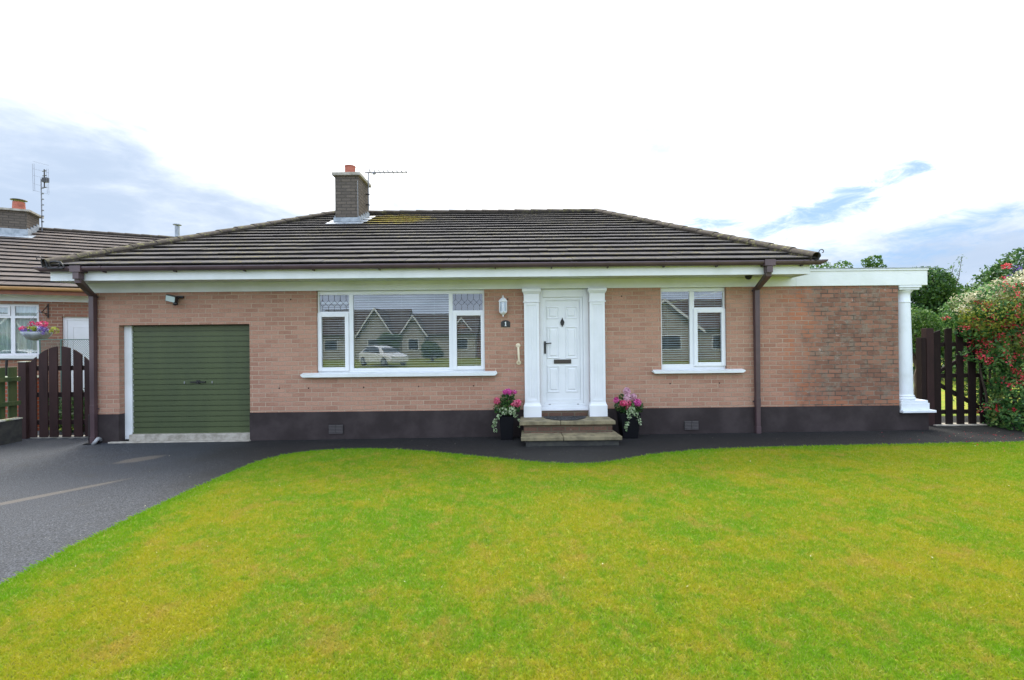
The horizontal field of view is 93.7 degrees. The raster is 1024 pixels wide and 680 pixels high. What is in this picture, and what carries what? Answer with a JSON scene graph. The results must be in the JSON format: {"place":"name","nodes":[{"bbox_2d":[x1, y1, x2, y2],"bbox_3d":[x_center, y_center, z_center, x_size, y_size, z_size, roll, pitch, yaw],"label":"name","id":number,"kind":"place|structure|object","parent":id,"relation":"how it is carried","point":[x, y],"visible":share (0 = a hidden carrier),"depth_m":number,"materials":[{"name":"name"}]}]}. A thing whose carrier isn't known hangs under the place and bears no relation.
{"place":"outdoors","nodes":[
{"label":"outdoors","id":0,"kind":"place"},
{"bbox_2d":[0,416,1023,583],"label":"driveway","id":1,"kind":"structure","parent":0,"point":[57,494],"depth_m":6.85,"materials":[{"name":"grey asphalt"}]},
{"bbox_2d":[30,435,84,437],"bbox_3d":[-8.149,1.760,8.725,1.130,0.038,0.088,-1,0,0],"label":"gate threshold","id":2,"kind":"object","parent":1,"relation":"on","point":[60,436],"visible":0.5,"depth_m":8.68,"materials":[{"name":"concrete"}]},
{"bbox_2d":[59,388,84,431],"bbox_3d":[-8.340,1.303,9.490,1.417,1.023,1.198,-1,0,0],"label":"yard shrub","id":3,"kind":"object","parent":1,"relation":"on","point":[72,409],"visible":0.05,"depth_m":9.18,"materials":[{"name":"green plant"}]},
{"bbox_2d":[491,389,520,439],"bbox_3d":[-0.094,1.230,8.007,0.509,0.845,0.355,-1,0,0],"label":"flower planter","id":4,"kind":"object","parent":1,"relation":"on","point":[506,424],"visible":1,"depth_m":7.93,"materials":[{"name":"black plastic"}]},
{"bbox_2d":[613,387,643,437],"bbox_3d":[1.951,1.204,8.007,0.532,0.838,0.420,-1,0,0],"label":"flower planter","id":5,"kind":"object","parent":1,"relation":"on","point":[629,419],"visible":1,"depth_m":7.91,"materials":[{"name":"black plastic"}]},
{"bbox_2d":[934,422,986,425],"bbox_3d":[8.160,1.605,8.745,1.090,0.158,0.260,-1,0,0],"label":"gate threshold","id":6,"kind":"object","parent":1,"relation":"on","point":[955,424],"visible":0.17,"depth_m":8.66,"materials":[{"name":"concrete"}]},
{"bbox_2d":[0,440,1023,679],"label":"lawn","id":7,"kind":"structure","parent":0,"point":[467,657],"depth_m":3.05,"materials":[{"name":"green plant"}]},
{"bbox_2d":[0,0,1023,301],"label":"sky","id":8,"kind":"structure","parent":0,"point":[853,131],"materials":[{"name":"white"}]},
{"bbox_2d":[59,363,1020,429],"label":"ground","id":9,"kind":"structure","parent":0,"point":[943,398],"depth_m":12.97,"materials":[{"name":"green plant"}]},
{"bbox_2d":[0,417,22,444],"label":"boundary wall","id":10,"kind":"structure","parent":9,"relation":"on","point":[10,430],"depth_m":8.26,"materials":[{"name":"grey concrete"}]},
{"bbox_2d":[0,367,20,418],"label":"green picket fence","id":11,"kind":"object","parent":10,"relation":"on","point":[11,380],"visible":1,"depth_m":8.29,"materials":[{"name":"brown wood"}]},
{"bbox_2d":[0,376,38,430],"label":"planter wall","id":12,"kind":"structure","parent":9,"relation":"on","point":[6,400],"depth_m":9.37,"materials":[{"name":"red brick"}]},
{"bbox_2d":[18,361,30,438],"bbox_3d":[-8.806,1.123,8.695,0.150,1.472,0.150,-1,0,0],"label":"gate post","id":13,"kind":"object","parent":9,"relation":"on","point":[23,388],"visible":0.47,"depth_m":8.63,"materials":[{"name":"brown wood"}]},
{"bbox_2d":[29,346,89,436],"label":"arched gate","id":14,"kind":"structure","parent":13,"relation":"attached to","point":[48,422],"depth_m":8.67,"materials":[{"name":"brown wood"}]},
{"bbox_2d":[38,339,88,406],"bbox_3d":[-8.892,0.869,9.976,1.862,1.788,0.024,-1,0,0],"label":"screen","id":15,"kind":"object","parent":9,"relation":"on","point":[58,345],"visible":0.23,"depth_m":9.97,"materials":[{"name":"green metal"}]},
{"bbox_2d":[0,198,181,417],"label":"neighbouring bungalow","id":16,"kind":"object","parent":9,"relation":"on","point":[28,292],"visible":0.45,"depth_m":11.57,"materials":[{"name":"brown brick"}]},
{"bbox_2d":[0,358,32,375],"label":"handrail","id":17,"kind":"object","parent":16,"relation":"attached to","point":[6,362],"visible":0.21,"depth_m":9.85,"materials":[{"name":"black metal"}]},
{"bbox_2d":[0,304,38,358],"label":"window","id":18,"kind":"structure","parent":16,"relation":"in","point":[13,345],"depth_m":11.18,"materials":[{"name":"white plastic"}]},
{"bbox_2d":[32,162,48,230],"bbox_3d":[-14.135,-4.270,14.477,0.497,2.193,0.165,-1,0,0],"label":"tv aerial","id":19,"kind":"object","parent":16,"relation":"attached to","point":[44,179],"visible":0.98,"depth_m":14.48,"materials":[{"name":"grey metal"}]},
{"bbox_2d":[39,304,48,317],"bbox_3d":[-10.857,-0.685,11.128,0.020,0.340,0.465,-1,0,-25],"label":"wall bracket","id":20,"kind":"object","parent":16,"relation":"attached to","point":[47,313],"depth_m":11.32,"materials":[{"name":"black metal"}]},
{"bbox_2d":[18,310,59,339],"bbox_3d":[-10.441,-0.326,10.607,0.765,0.672,0.539,-1,0,-27],"label":"hanging basket","id":21,"kind":"object","parent":20,"relation":"hanging from","point":[32,332],"visible":1,"depth_m":10.49,"materials":[{"name":"multicoloured metal"}]},
{"bbox_2d":[67,320,88,391],"bbox_3d":[-10.266,0.548,11.747,0.928,2.064,0.050,-1,0,-25],"label":"door","id":22,"kind":"structure","parent":16,"relation":"in","point":[76,329],"depth_m":11.63,"materials":[{"name":"white plastic"}]},
{"bbox_2d":[32,164,936,446],"bbox_3d":[-0.197,-1.139,12.713,14.790,6.235,10.673,-1,0,0],"label":"bungalow","id":23,"kind":"object","parent":9,"relation":"on","point":[350,316],"visible":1,"depth_m":8.26,"materials":[{"name":"brick"}]},
{"bbox_2d":[165,294,183,305],"bbox_3d":[-5.713,-0.677,8.119,0.225,0.195,0.163,-1,0,0],"label":"security floodlight","id":24,"kind":"object","parent":23,"relation":"attached to","point":[173,299],"visible":1,"depth_m":8.05,"materials":[{"name":"black metal"}]},
{"bbox_2d":[132,324,249,433],"bbox_3d":[-5.493,0.658,8.349,2.160,1.907,0.101,-1,0,0],"label":"garage door","id":25,"kind":"structure","parent":23,"relation":"in","point":[187,378],"depth_m":8.33,"materials":[{"name":"green paint"}]},
{"bbox_2d":[365,166,406,209],"bbox_3d":[-3.139,-3.802,11.986,1.074,1.059,0.262,-1,0,4],"label":"tv aerial","id":26,"kind":"object","parent":23,"relation":"attached to","point":[373,173],"visible":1,"depth_m":11.99,"materials":[{"name":"grey metal"}]},
{"bbox_2d":[300,290,496,377],"bbox_3d":[-1.928,-0.115,8.309,3.335,1.475,0.335,-1,0,0],"label":"window","id":27,"kind":"structure","parent":23,"relation":"in","point":[349,370],"depth_m":8.29,"materials":[{"name":"white plastic"}]},
{"bbox_2d":[499,296,506,316],"bbox_3d":[-0.152,-0.580,8.160,0.145,0.367,0.160,-1,0,0],"label":"wall lantern","id":28,"kind":"object","parent":23,"relation":"attached to","point":[502,305],"depth_m":8.14,"materials":[{"name":"white glass"}]},
{"bbox_2d":[501,320,509,326],"bbox_3d":[-0.110,-0.283,8.230,0.158,0.118,0.018,-1,0,0],"label":"house number plaque","id":29,"kind":"object","parent":23,"relation":"attached to","point":[505,323],"visible":1,"depth_m":8.23,"materials":[{"name":"black metal"}]},
{"bbox_2d":[516,343,520,364],"bbox_3d":[0.111,0.240,8.200,0.088,0.372,0.078,-1,0,0],"label":"grab rail","id":30,"kind":"object","parent":23,"relation":"attached to","point":[518,362],"visible":1,"depth_m":8.18,"materials":[{"name":"beige plastic"}]},
{"bbox_2d":[543,297,583,404],"bbox_3d":[0.888,0.189,8.315,0.686,1.858,0.122,-1,0,0],"label":"front door","id":31,"kind":"structure","parent":23,"relation":"in","point":[562,316],"depth_m":8.33,"materials":[{"name":"white plastic"}]},
{"bbox_2d":[543,416,585,420],"bbox_3d":[0.892,1.292,7.944,0.730,0.016,0.399,-1,0,0],"label":"doormat","id":32,"kind":"object","parent":23,"relation":"on","point":[565,418],"visible":1,"depth_m":7.96,"materials":[{"name":"black rubber"}]},
{"bbox_2d":[652,288,745,373],"bbox_3d":[3.187,-0.169,8.346,1.585,1.472,0.335,-1,0,0],"label":"window","id":33,"kind":"structure","parent":23,"relation":"in","point":[694,366],"depth_m":8.32,"materials":[{"name":"white plastic"}]},
{"bbox_2d":[810,260,852,267],"bbox_3d":[12.602,-0.793,19.062,2.183,4.820,1.533,-1,0,0],"label":"garden tree","id":34,"kind":"object","parent":9,"relation":"on","point":[845,263],"visible":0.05,"depth_m":19.00,"materials":[{"name":"green plant"}]},
{"bbox_2d":[860,255,887,267],"bbox_3d":[14.421,-0.894,19.246,1.439,4.980,1.144,-1,0,0],"label":"garden tree","id":35,"kind":"object","parent":9,"relation":"on","point":[868,262],"visible":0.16,"depth_m":18.98,"materials":[{"name":"green plant"}]},
{"bbox_2d":[916,338,926,399],"bbox_3d":[7.464,0.824,8.751,0.085,1.735,0.120,-1,0,0],"label":"gate post","id":36,"kind":"object","parent":9,"relation":"on","point":[921,368],"visible":0.56,"depth_m":8.70,"materials":[{"name":"brown wood"}]},
{"bbox_2d":[921,328,934,424],"bbox_3d":[7.576,0.738,8.742,0.130,1.905,0.120,-1,0,0],"label":"gate post","id":37,"kind":"object","parent":9,"relation":"on","point":[927,334],"visible":0.53,"depth_m":8.68,"materials":[{"name":"brown wood"}]},
{"bbox_2d":[934,328,986,423],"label":"side gate","id":38,"kind":"structure","parent":37,"relation":"attached to","point":[959,375],"depth_m":8.72,"materials":[{"name":"brown wood"}]},
{"bbox_2d":[911,306,954,398],"bbox_3d":[9.032,0.447,10.653,1.293,2.368,1.141,-1,0,0],"label":"garden shrub","id":39,"kind":"object","parent":9,"relation":"on","point":[926,317],"visible":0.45,"depth_m":10.41,"materials":[{"name":"green plant"}]},
{"bbox_2d":[910,266,966,370],"bbox_3d":[15.866,-0.643,18.693,3.281,4.448,3.048,-1,0,39],"label":"garden tree","id":40,"kind":"object","parent":9,"relation":"on","point":[945,279],"visible":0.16,"depth_m":17.71,"materials":[{"name":"green plant"}]},
{"bbox_2d":[914,274,1008,379],"bbox_3d":[16.985,-0.524,18.182,2.825,4.187,2.408,-1,0,41],"label":"garden tree","id":41,"kind":"object","parent":9,"relation":"on","point":[948,295],"visible":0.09,"depth_m":17.84,"materials":[{"name":"green plant"}]},
{"bbox_2d":[947,254,983,287],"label":"tall shoots","id":42,"kind":"object","parent":41,"relation":"attached to","point":[959,271],"visible":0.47,"depth_m":17.96,"materials":[{"name":"green plant"}]},
{"bbox_2d":[912,338,1021,380],"bbox_3d":[17.628,0.566,18.575,16.821,2.149,1.929,-1,0,0],"label":"boundary hedge","id":43,"kind":"object","parent":9,"relation":"on","point":[942,361],"visible":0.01,"depth_m":18.07,"materials":[{"name":"green plant"}]},
{"bbox_2d":[934,269,1023,431],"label":"fuchsia hedge","id":44,"kind":"object","parent":9,"relation":"on","point":[999,410],"visible":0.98,"depth_m":8.40,"materials":[{"name":"green plant"}]},
{"bbox_2d":[962,247,1023,396],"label":"buddleia","id":45,"kind":"object","parent":9,"relation":"on","point":[994,272],"visible":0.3,"depth_m":9.92,"materials":[{"name":"green plant"}]}
]}

